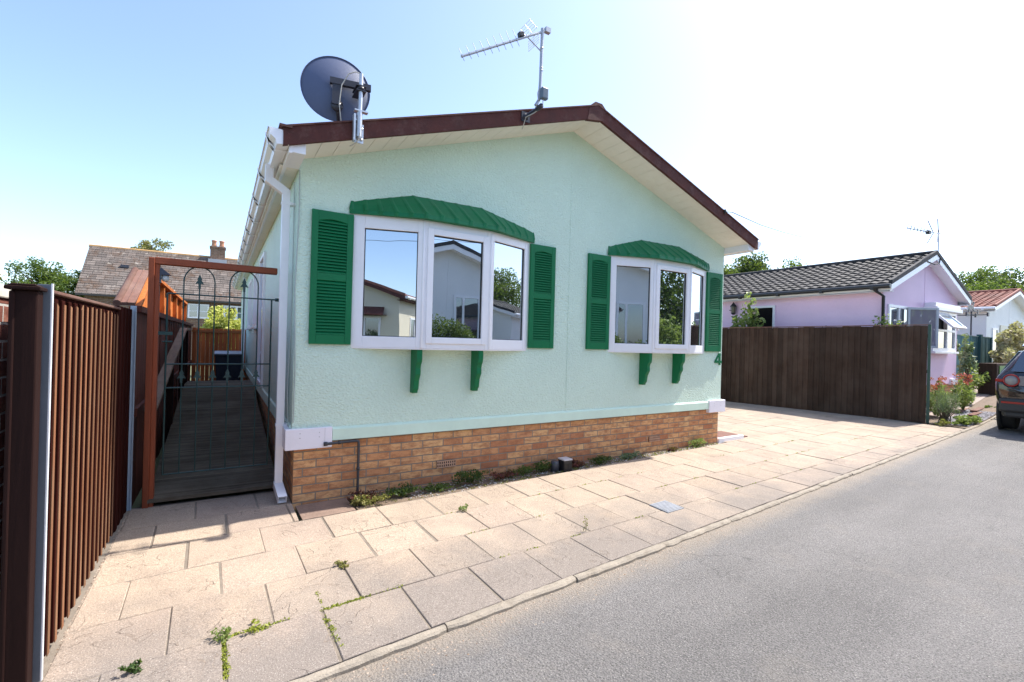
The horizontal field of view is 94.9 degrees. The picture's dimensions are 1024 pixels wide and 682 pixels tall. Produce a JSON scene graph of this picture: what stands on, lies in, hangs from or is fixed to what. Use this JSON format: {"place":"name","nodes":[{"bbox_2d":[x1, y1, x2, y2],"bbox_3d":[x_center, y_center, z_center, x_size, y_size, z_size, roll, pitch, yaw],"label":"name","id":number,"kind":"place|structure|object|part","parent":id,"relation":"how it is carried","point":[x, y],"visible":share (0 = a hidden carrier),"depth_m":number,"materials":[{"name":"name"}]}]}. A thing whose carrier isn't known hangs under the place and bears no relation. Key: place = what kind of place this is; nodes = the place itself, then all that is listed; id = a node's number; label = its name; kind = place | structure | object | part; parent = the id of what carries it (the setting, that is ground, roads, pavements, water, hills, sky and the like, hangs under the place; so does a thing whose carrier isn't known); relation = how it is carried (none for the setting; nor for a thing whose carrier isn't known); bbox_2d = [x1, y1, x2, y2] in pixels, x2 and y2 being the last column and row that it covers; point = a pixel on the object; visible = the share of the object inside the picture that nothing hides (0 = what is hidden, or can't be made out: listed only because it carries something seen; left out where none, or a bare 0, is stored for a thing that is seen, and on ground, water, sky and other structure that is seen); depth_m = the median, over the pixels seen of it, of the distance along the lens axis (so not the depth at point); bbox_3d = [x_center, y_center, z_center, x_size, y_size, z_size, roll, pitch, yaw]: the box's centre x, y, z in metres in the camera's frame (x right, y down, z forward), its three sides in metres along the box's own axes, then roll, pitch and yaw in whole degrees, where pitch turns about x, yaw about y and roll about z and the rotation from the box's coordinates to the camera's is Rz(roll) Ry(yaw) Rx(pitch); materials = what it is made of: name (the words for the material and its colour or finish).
{"place":"outdoors","nodes":[
{"label":"outdoors","id":0,"kind":"place"},
{"bbox_2d":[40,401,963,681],"bbox_3d":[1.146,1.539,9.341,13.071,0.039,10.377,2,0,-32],"label":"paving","id":1,"kind":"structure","parent":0,"point":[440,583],"depth_m":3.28,"materials":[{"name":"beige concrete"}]},
{"bbox_2d":[43,513,128,681],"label":"shingle","id":2,"kind":"object","parent":1,"relation":"on","point":[79,606],"visible":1,"depth_m":2.71,"materials":[{"name":"beige gravel"}]},
{"bbox_2d":[118,657,142,674],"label":"weed","id":3,"kind":"object","parent":1,"relation":"on","point":[132,667],"visible":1,"depth_m":2.02,"materials":[{"name":"green plant"}]},
{"bbox_2d":[147,380,273,505],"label":"decking ramp","id":4,"kind":"structure","parent":1,"relation":"on","point":[171,487],"depth_m":5.19,"materials":[{"name":"grey wood"}]},
{"bbox_2d":[142,328,189,477],"bbox_3d":[-4.434,0.588,6.163,0.095,1.560,4.880,2,0,-32],"label":"handrail","id":5,"kind":"object","parent":4,"relation":"attached to","point":[174,352],"visible":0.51,"depth_m":5.77,"materials":[{"name":"brown wood"}]},
{"bbox_2d":[210,626,231,642],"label":"weed","id":6,"kind":"object","parent":1,"relation":"on","point":[227,631],"visible":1,"depth_m":2.26,"materials":[{"name":"green plant"}]},
{"bbox_2d":[242,619,271,632],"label":"weed","id":7,"kind":"object","parent":1,"relation":"on","point":[253,628],"visible":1,"depth_m":2.36,"materials":[{"name":"green plant"}]},
{"bbox_2d":[334,560,348,568],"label":"weed","id":8,"kind":"object","parent":1,"relation":"on","point":[342,565],"visible":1,"depth_m":3.02,"materials":[{"name":"green plant"}]},
{"bbox_2d":[458,503,467,510],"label":"weed","id":9,"kind":"object","parent":1,"relation":"on","point":[462,508],"visible":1,"depth_m":4.06,"materials":[{"name":"green plant"}]},
{"bbox_2d":[217,434,868,679],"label":"weeds","id":10,"kind":"object","parent":1,"relation":"on","point":[225,649],"visible":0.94,"depth_m":2.41,"materials":[{"name":"green plant"}]},
{"bbox_2d":[649,500,683,512],"bbox_3d":[1.418,1.522,4.312,0.245,0.022,0.237,2,0,-32],"label":"drain cover","id":11,"kind":"object","parent":1,"relation":"on","point":[666,506],"visible":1,"depth_m":4.29,"materials":[{"name":"grey metal"}]},
{"bbox_2d":[717,435,743,442],"bbox_3d":[3.494,1.572,7.525,0.650,0.085,0.062,2,0,-32],"label":"threshold strip","id":12,"kind":"object","parent":1,"relation":"on","point":[726,438],"visible":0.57,"depth_m":7.48,"materials":[{"name":"white plastic"}]},
{"bbox_2d":[717,431,747,437],"bbox_3d":[3.477,1.592,7.837,0.750,0.044,0.490,2,0,-32],"label":"door mat","id":13,"kind":"object","parent":1,"relation":"on","point":[722,434],"depth_m":7.92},
{"bbox_2d":[720,324,931,422],"bbox_3d":[5.934,0.618,12.905,0.075,2.082,8.336,2,0,-43],"label":"board fence","id":14,"kind":"object","parent":1,"relation":"on","point":[880,371],"visible":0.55,"depth_m":11.10,"materials":[{"name":"brown wood"}]},
{"bbox_2d":[0,0,1023,290],"label":"sky","id":15,"kind":"structure","parent":0,"point":[123,123],"materials":[{"name":"blue"}]},
{"bbox_2d":[348,443,717,509],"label":"strip soil","id":16,"kind":"structure","parent":0,"point":[410,495],"depth_m":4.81,"materials":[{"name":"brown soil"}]},
{"bbox_2d":[347,489,380,499],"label":"border plant","id":17,"kind":"object","parent":16,"relation":"on","point":[356,493],"visible":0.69,"depth_m":4.25,"materials":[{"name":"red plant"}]},
{"bbox_2d":[349,493,390,506],"bbox_3d":[-1.270,1.416,4.202,0.339,0.113,0.200,2,0,-32],"label":"border plant","id":18,"kind":"object","parent":16,"relation":"on","point":[360,500],"visible":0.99,"depth_m":4.17,"materials":[{"name":"green plant"}]},
{"bbox_2d":[382,482,422,496],"bbox_3d":[-1.051,1.408,4.442,0.368,0.142,0.209,2,0,-41],"label":"border plant","id":19,"kind":"object","parent":16,"relation":"on","point":[407,489],"visible":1,"depth_m":4.43,"materials":[{"name":"green plant"}]},
{"bbox_2d":[416,482,455,491],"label":"border plant","id":20,"kind":"object","parent":16,"relation":"on","point":[438,486],"visible":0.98,"depth_m":4.64,"materials":[{"name":"green plant"}]},
{"bbox_2d":[452,468,492,484],"bbox_3d":[-0.416,1.400,4.887,0.213,0.164,0.476,1,0,39],"label":"border plant","id":21,"kind":"object","parent":16,"relation":"on","point":[473,474],"visible":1,"depth_m":4.85,"materials":[{"name":"green plant"}]},
{"bbox_2d":[489,470,519,480],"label":"border plant","id":22,"kind":"object","parent":16,"relation":"on","point":[501,474],"visible":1,"depth_m":5.07,"materials":[{"name":"red plant"}]},
{"bbox_2d":[505,465,538,477],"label":"border plant","id":23,"kind":"object","parent":16,"relation":"on","point":[524,470],"visible":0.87,"depth_m":5.25,"materials":[{"name":"green plant"}]},
{"bbox_2d":[529,460,554,471],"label":"border plant","id":24,"kind":"object","parent":16,"relation":"on","point":[542,466],"visible":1,"depth_m":5.38,"materials":[{"name":"green plant"}]},
{"bbox_2d":[550,457,572,471],"bbox_3d":[0.568,1.446,5.487,0.227,0.152,0.162,2,0,-32],"label":"garden light","id":25,"kind":"object","parent":16,"relation":"on","point":[563,464],"visible":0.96,"depth_m":5.45,"materials":[{"name":"black plastic"}]},
{"bbox_2d":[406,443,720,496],"bbox_3d":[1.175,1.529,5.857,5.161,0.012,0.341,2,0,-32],"label":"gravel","id":26,"kind":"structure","parent":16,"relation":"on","point":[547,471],"depth_m":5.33,"materials":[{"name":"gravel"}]},
{"bbox_2d":[572,458,584,467],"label":"border plant","id":27,"kind":"object","parent":16,"relation":"on","point":[577,463],"visible":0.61,"depth_m":5.66,"materials":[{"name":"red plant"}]},
{"bbox_2d":[588,455,613,464],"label":"border plant","id":28,"kind":"object","parent":16,"relation":"on","point":[599,459],"visible":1,"depth_m":5.86,"materials":[{"name":"green plant"}]},
{"bbox_2d":[619,451,640,459],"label":"border plant","id":29,"kind":"object","parent":16,"relation":"on","point":[626,455],"visible":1,"depth_m":6.17,"materials":[{"name":"green plant"}]},
{"bbox_2d":[666,446,678,450],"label":"border plant","id":30,"kind":"object","parent":16,"relation":"on","point":[675,448],"visible":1,"depth_m":6.66,"materials":[{"name":"plant"}]},
{"bbox_2d":[688,437,707,447],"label":"border plant","id":31,"kind":"object","parent":16,"relation":"on","point":[697,441],"visible":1,"depth_m":6.97,"materials":[{"name":"green plant"}]},
{"bbox_2d":[131,366,994,662],"bbox_3d":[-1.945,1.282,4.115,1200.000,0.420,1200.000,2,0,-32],"label":"ground","id":32,"kind":"structure","parent":0,"point":[139,496],"depth_m":4.44,"materials":[{"name":"grey concrete"}]},
{"bbox_2d":[0,284,9,582],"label":"brick wall","id":33,"kind":"structure","parent":32,"relation":"on","point":[4,297],"depth_m":1.96,"materials":[{"name":"red brick"}]},
{"bbox_2d":[1,256,83,297],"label":"garden tree","id":34,"kind":"object","parent":32,"relation":"on","point":[64,282],"visible":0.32,"depth_m":19.64,"materials":[{"name":"green plant"}]},
{"bbox_2d":[0,283,136,681],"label":"ribbed fence","id":35,"kind":"object","parent":32,"relation":"on","point":[69,432],"visible":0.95,"depth_m":2.18,"materials":[{"name":"wood"}]},
{"bbox_2d":[112,267,192,506],"bbox_3d":[-5.645,0.296,7.789,0.205,2.184,9.048,2,0,-32],"label":"passage fence","id":36,"kind":"object","parent":32,"relation":"on","point":[133,291],"visible":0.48,"depth_m":4.55,"materials":[{"name":"brown wood"}]},
{"bbox_2d":[131,237,173,250],"bbox_3d":[-22.054,-2.553,28.238,2.559,7.364,1.883,2,0,-10],"label":"garden tree","id":37,"kind":"object","parent":32,"relation":"on","point":[146,245],"visible":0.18,"depth_m":28.19,"materials":[{"name":"green plant"}]},
{"bbox_2d":[74,240,241,365],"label":"cottage","id":38,"kind":"structure","parent":32,"relation":"on","point":[106,270],"depth_m":22.24,"materials":[{"name":"tile"}]},
{"bbox_2d":[187,303,208,318],"bbox_3d":[-14.822,-1.408,22.202,0.840,0.680,0.100,2,0,-32],"label":"window","id":39,"kind":"structure","parent":38,"relation":"in","point":[192,308],"depth_m":22.15,"materials":[{"name":"white plastic"}]},
{"bbox_2d":[223,305,240,319],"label":"window","id":40,"kind":"structure","parent":38,"relation":"in","point":[238,308],"depth_m":22.98,"materials":[{"name":"white plastic"}]},
{"bbox_2d":[142,257,277,508],"bbox_3d":[-2.681,0.381,4.222,0.970,2.162,0.100,2,0,-32],"label":"gate frame","id":41,"kind":"object","parent":32,"relation":"on","point":[151,380],"visible":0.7,"depth_m":3.96,"materials":[{"name":"brown wood"}]},
{"bbox_2d":[159,268,170,282],"bbox_3d":[-2.976,-0.562,4.031,0.079,0.130,0.080,2,0,-32],"label":"solar lamp","id":42,"kind":"object","parent":41,"relation":"attached to","point":[164,275],"visible":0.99,"depth_m":4.01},
{"bbox_2d":[158,267,278,474],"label":"garden gate","id":43,"kind":"structure","parent":41,"relation":"attached to","point":[212,376],"depth_m":4.21,"materials":[{"name":"black metal"}]},
{"bbox_2d":[191,328,245,380],"bbox_3d":[-7.426,0.489,11.943,1.214,1.615,0.060,2,0,-32],"label":"end fence","id":44,"kind":"object","parent":32,"relation":"on","point":[221,336],"visible":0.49,"depth_m":11.83,"materials":[{"name":"brown wood"}]},
{"bbox_2d":[200,305,240,347],"bbox_3d":[-10.556,0.046,17.134,1.520,2.750,1.185,2,0,-11],"label":"golden shrub","id":45,"kind":"object","parent":32,"relation":"on","point":[221,322],"visible":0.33,"depth_m":16.93,"materials":[{"name":"yellow plant"}]},
{"bbox_2d":[214,351,241,380],"bbox_3d":[-6.791,0.774,11.235,0.580,1.074,0.660,2,0,-32],"label":"wheelie bin","id":46,"kind":"object","parent":32,"relation":"on","point":[234,357],"visible":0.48,"depth_m":11.01,"materials":[{"name":"blue plastic"}]},
{"bbox_2d":[295,498,355,520],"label":"step slab","id":47,"kind":"structure","parent":32,"relation":"on","point":[322,509],"depth_m":4.08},
{"bbox_2d":[232,102,761,509],"bbox_3d":[-2.804,-0.665,11.380,6.668,4.290,14.223,2,0,-32],"label":"park home","id":48,"kind":"object","parent":32,"relation":"on","point":[503,291],"visible":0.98,"depth_m":5.09,"materials":[{"name":"paint"}]},
{"bbox_2d":[245,279,252,329],"bbox_3d":[-5.814,-0.781,10.393,0.080,1.065,1.280,2,0,-32],"label":"side window","id":49,"kind":"structure","parent":48,"relation":"in","point":[250,286],"depth_m":10.37,"materials":[{"name":"white plastic"}]},
{"bbox_2d":[250,273,258,328],"bbox_3d":[-4.761,-0.755,8.693,0.080,1.065,1.080,2,0,-32],"label":"side window","id":50,"kind":"structure","parent":48,"relation":"in","point":[255,287],"depth_m":8.67,"materials":[{"name":"white plastic"}]},
{"bbox_2d":[257,251,266,387],"bbox_3d":[-3.914,-0.327,7.341,0.045,2.020,0.900,2,0,-32],"label":"side door","id":51,"kind":"structure","parent":48,"relation":"in","point":[262,277],"depth_m":7.33,"materials":[{"name":"white plastic"}]},
{"bbox_2d":[300,56,370,145],"bbox_3d":[-1.456,-2.050,4.000,0.508,0.816,0.440,1,0,28],"label":"satellite dish","id":52,"kind":"object","parent":48,"relation":"attached to","point":[333,88],"visible":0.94,"depth_m":3.96,"materials":[{"name":"metal"}]},
{"bbox_2d":[351,214,528,350],"bbox_3d":[-0.613,-0.537,4.824,1.962,1.258,0.281,2,0,-32],"label":"bow window","id":53,"kind":"structure","parent":48,"relation":"in","point":[417,284],"depth_m":4.61,"materials":[{"name":"white plastic"}]},
{"bbox_2d":[459,19,550,128],"bbox_3d":[-0.097,-2.646,4.490,0.967,0.923,0.371,2,0,-32],"label":"tv aerial","id":54,"kind":"object","parent":48,"relation":"attached to","point":[542,93],"visible":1,"depth_m":4.58,"materials":[{"name":"metal"}]},
{"bbox_2d":[608,255,705,353],"bbox_3d":[2.123,-0.460,6.520,1.962,1.258,0.281,2,0,-32],"label":"bow window","id":55,"kind":"structure","parent":48,"relation":"in","point":[656,305],"depth_m":6.23,"materials":[{"name":"white plastic"}]},
{"bbox_2d":[724,209,850,238],"bbox_3d":[11.293,-4.173,16.631,0.083,5.251,26.016,1,0,39],"label":"telephone line","id":56,"kind":"object","parent":48,"relation":"attached to","point":[725,211],"visible":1,"depth_m":8.34,"materials":[{"name":"black"}]},
{"bbox_2d":[289,415,995,681],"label":"kerb","id":57,"kind":"structure","parent":32,"relation":"on","point":[360,661],"depth_m":2.81,"materials":[{"name":"concrete"}]},
{"bbox_2d":[724,263,739,274],"bbox_3d":[13.079,-1.861,30.569,5.400,7.886,4.641,2,0,-12],"label":"garden tree","id":58,"kind":"object","parent":32,"relation":"on","point":[727,271],"visible":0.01,"depth_m":29.64,"materials":[{"name":"green plant"}]},
{"bbox_2d":[731,292,765,326],"bbox_3d":[6.627,0.137,13.212,0.596,3.089,1.116,2,0,-32],"label":"rose bush","id":59,"kind":"object","parent":32,"relation":"on","point":[745,320],"visible":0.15,"depth_m":13.10,"materials":[{"name":"green plant"}]},
{"bbox_2d":[727,251,770,273],"bbox_3d":[16.162,-1.905,31.897,5.563,8.146,5.452,2,0,-32],"label":"garden tree","id":60,"kind":"object","parent":32,"relation":"on","point":[747,264],"visible":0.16,"depth_m":30.85,"materials":[{"name":"green plant"}]},
{"bbox_2d":[777,256,806,268],"bbox_3d":[20.184,-1.916,33.850,4.402,8.391,5.188,2,0,1],"label":"garden tree","id":61,"kind":"object","parent":32,"relation":"on","point":[793,264],"visible":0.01,"depth_m":33.82,"materials":[{"name":"green plant"}]},
{"bbox_2d":[722,250,972,400],"bbox_3d":[7.499,-0.242,17.731,5.670,4.400,13.799,2,0,-32],"label":"pink park home","id":62,"kind":"object","parent":32,"relation":"on","point":[912,288],"visible":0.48,"depth_m":12.53,"materials":[{"name":"paint"}]},
{"bbox_2d":[729,302,736,314],"bbox_3d":[6.669,-0.985,14.166,0.201,0.390,0.245,2,0,-32],"label":"wall lantern","id":63,"kind":"object","parent":62,"relation":"attached to","point":[733,307],"depth_m":14.10,"materials":[{"name":"black plastic"}]},
{"bbox_2d":[747,305,774,327],"bbox_3d":[7.173,-0.533,13.524,0.070,0.950,0.800,2,0,-32],"label":"side window","id":64,"kind":"structure","parent":62,"relation":"in","point":[766,312],"depth_m":13.38,"materials":[{"name":"white plastic"}]},
{"bbox_2d":[887,304,938,347],"bbox_3d":[9.678,-0.328,11.586,1.686,1.070,0.444,2,0,-16],"label":"window","id":65,"kind":"structure","parent":62,"relation":"in","point":[910,315],"depth_m":11.62,"materials":[{"name":"white plastic"}]},
{"bbox_2d":[903,219,941,264],"bbox_3d":[10.458,-2.550,11.881,2.026,1.180,0.261,2,0,-32],"label":"tv aerial","id":66,"kind":"object","parent":62,"relation":"attached to","point":[927,231],"visible":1,"depth_m":12.05,"materials":[{"name":"metal"}]},
{"bbox_2d":[927,311,966,351],"bbox_3d":[11.831,-0.243,12.849,2.099,1.080,0.939,2,0,-32],"label":"bay window","id":67,"kind":"structure","parent":62,"relation":"in","point":[948,324],"depth_m":12.73,"materials":[{"name":"white plastic"}]},
{"bbox_2d":[954,334,992,385],"bbox_3d":[15.403,0.748,16.017,5.995,2.037,0.120,2,0,-32],"label":"teal fence","id":68,"kind":"object","parent":32,"relation":"on","point":[982,346],"visible":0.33,"depth_m":16.79,"materials":[{"name":"teal wood"}]},
{"bbox_2d":[955,264,1023,290],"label":"garden tree","id":69,"kind":"object","parent":32,"relation":"on","point":[978,274],"visible":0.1,"depth_m":45.14,"materials":[{"name":"green plant"}]},
{"bbox_2d":[957,288,1023,359],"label":"white park home","id":70,"kind":"object","parent":32,"relation":"on","point":[1004,308],"visible":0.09,"depth_m":19.05,"materials":[{"name":"paint"}]},
{"bbox_2d":[992,328,997,358],"bbox_3d":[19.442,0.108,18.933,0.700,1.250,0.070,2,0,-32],"label":"door","id":71,"kind":"structure","parent":70,"relation":"in","point":[994,330],"depth_m":18.90,"materials":[{"name":"white plastic"}]},
{"bbox_2d":[999,325,1006,332],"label":"window","id":72,"kind":"structure","parent":70,"relation":"in","point":[1002,327],"depth_m":19.36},
{"bbox_2d":[978,363,1007,394],"bbox_3d":[14.867,1.192,14.398,1.800,1.020,0.420,2,0,-32],"label":"planter","id":73,"kind":"object","parent":32,"relation":"on","point":[994,370],"visible":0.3,"depth_m":13.90,"materials":[{"name":"brown wood"}]},
{"bbox_2d":[964,277,1023,290],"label":"garden tree","id":74,"kind":"object","parent":32,"relation":"on","point":[976,287],"visible":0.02,"depth_m":39.94,"materials":[{"name":"green plant"}]},
{"bbox_2d":[983,266,1023,289],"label":"garden tree","id":75,"kind":"object","parent":32,"relation":"on","point":[1013,282],"visible":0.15,"depth_m":42.31,"materials":[{"name":"green plant"}]},
{"bbox_2d":[324,418,1023,681],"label":"road","id":76,"kind":"structure","parent":0,"point":[901,569],"depth_m":2.78,"materials":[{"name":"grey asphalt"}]},
{"bbox_2d":[995,344,1023,428],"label":"parked car","id":77,"kind":"object","parent":76,"relation":"on","point":[1009,386],"visible":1,"depth_m":8.95,"materials":[{"name":"black paint"}]},
{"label":"window","id":78,"kind":"part","parent":77,"relation":"part of","materials":[{"name":"grey glass"}]},
{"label":"window","id":79,"kind":"part","parent":77,"relation":"part of","materials":[{"name":"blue glass"}]},
{"bbox_2d":[929,387,988,417],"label":"garden path","id":80,"kind":"structure","parent":0,"point":[978,397],"depth_m":12.99,"materials":[{"name":"concrete"}]},
{"bbox_2d":[925,386,996,427],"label":"garden soil","id":81,"kind":"structure","parent":0,"point":[990,400],"depth_m":12.08,"materials":[{"name":"beige soil"}]},
{"bbox_2d":[872,314,903,324],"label":"rose bush","id":82,"kind":"object","parent":81,"relation":"on","point":[884,320],"visible":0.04,"depth_m":10.72,"materials":[{"name":"green plant"}]},
{"bbox_2d":[930,376,949,416],"bbox_3d":[9.912,1.274,10.926,0.465,0.962,0.984,1,0,40],"label":"valerian","id":83,"kind":"object","parent":81,"relation":"on","point":[940,382],"visible":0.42,"depth_m":10.83,"materials":[{"name":"green plant"}]},
{"bbox_2d":[934,419,951,425],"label":"ground plant","id":84,"kind":"object","parent":81,"relation":"on","point":[942,422],"visible":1,"depth_m":9.51,"materials":[{"name":"green plant"}]},
{"bbox_2d":[930,387,962,423],"bbox_3d":[9.147,1.324,9.924,0.907,0.850,0.522,2,0,-32],"label":"lavender bush","id":85,"kind":"object","parent":81,"relation":"on","point":[942,404],"visible":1,"depth_m":9.87,"materials":[{"name":"green plant"}]},
{"bbox_2d":[950,372,975,409],"bbox_3d":[11.138,1.256,11.615,0.815,0.956,0.505,2,0,-32],"label":"valerian","id":86,"kind":"object","parent":81,"relation":"on","point":[967,396],"visible":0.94,"depth_m":11.54,"materials":[{"name":"green plant"}]},
{"bbox_2d":[956,333,978,386],"bbox_3d":[13.497,0.742,13.966,0.551,1.950,0.545,2,0,-32],"label":"tall weed","id":87,"kind":"object","parent":81,"relation":"on","point":[967,364],"visible":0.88,"depth_m":13.90,"materials":[{"name":"green plant"}]},
{"bbox_2d":[958,387,976,403],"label":"garden shrub","id":88,"kind":"object","parent":81,"relation":"on","point":[973,398],"visible":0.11,"depth_m":12.34,"materials":[{"name":"green plant"}]},
{"bbox_2d":[954,407,983,415],"bbox_3d":[11.254,1.731,11.524,1.923,0.095,0.442,2,0,-39],"label":"timber edging","id":89,"kind":"object","parent":81,"relation":"on","point":[975,411],"visible":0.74,"depth_m":11.38,"materials":[{"name":"beige wood"}]},
{"bbox_2d":[949,409,995,426],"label":"slate chippings","id":90,"kind":"object","parent":81,"relation":"on","point":[985,414],"visible":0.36,"depth_m":10.98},
{"bbox_2d":[952,415,982,424],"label":"ground plant","id":91,"kind":"object","parent":90,"relation":"on","point":[966,419],"visible":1,"depth_m":9.81,"materials":[{"name":"green plant"}]},
{"bbox_2d":[958,366,990,389],"bbox_3d":[14.270,1.222,14.359,2.067,1.049,0.871,2,0,-32],"label":"garden shrub","id":92,"kind":"object","parent":81,"relation":"on","point":[981,378],"visible":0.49,"depth_m":13.92,"materials":[{"name":"green plant"}]},
{"bbox_2d":[988,321,1023,362],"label":"bush","id":93,"kind":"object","parent":81,"relation":"on","point":[1009,342],"depth_m":16.14,"materials":[{"name":"plant"}]},
{"bbox_2d":[957,301,988,334],"bbox_3d":[16.529,0.086,16.892,1.103,3.030,0.898,2,0,7],"label":"weathervane","id":94,"kind":"object","parent":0,"point":[970,307],"visible":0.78,"depth_m":16.82,"materials":[{"name":"paint"}]}
]}

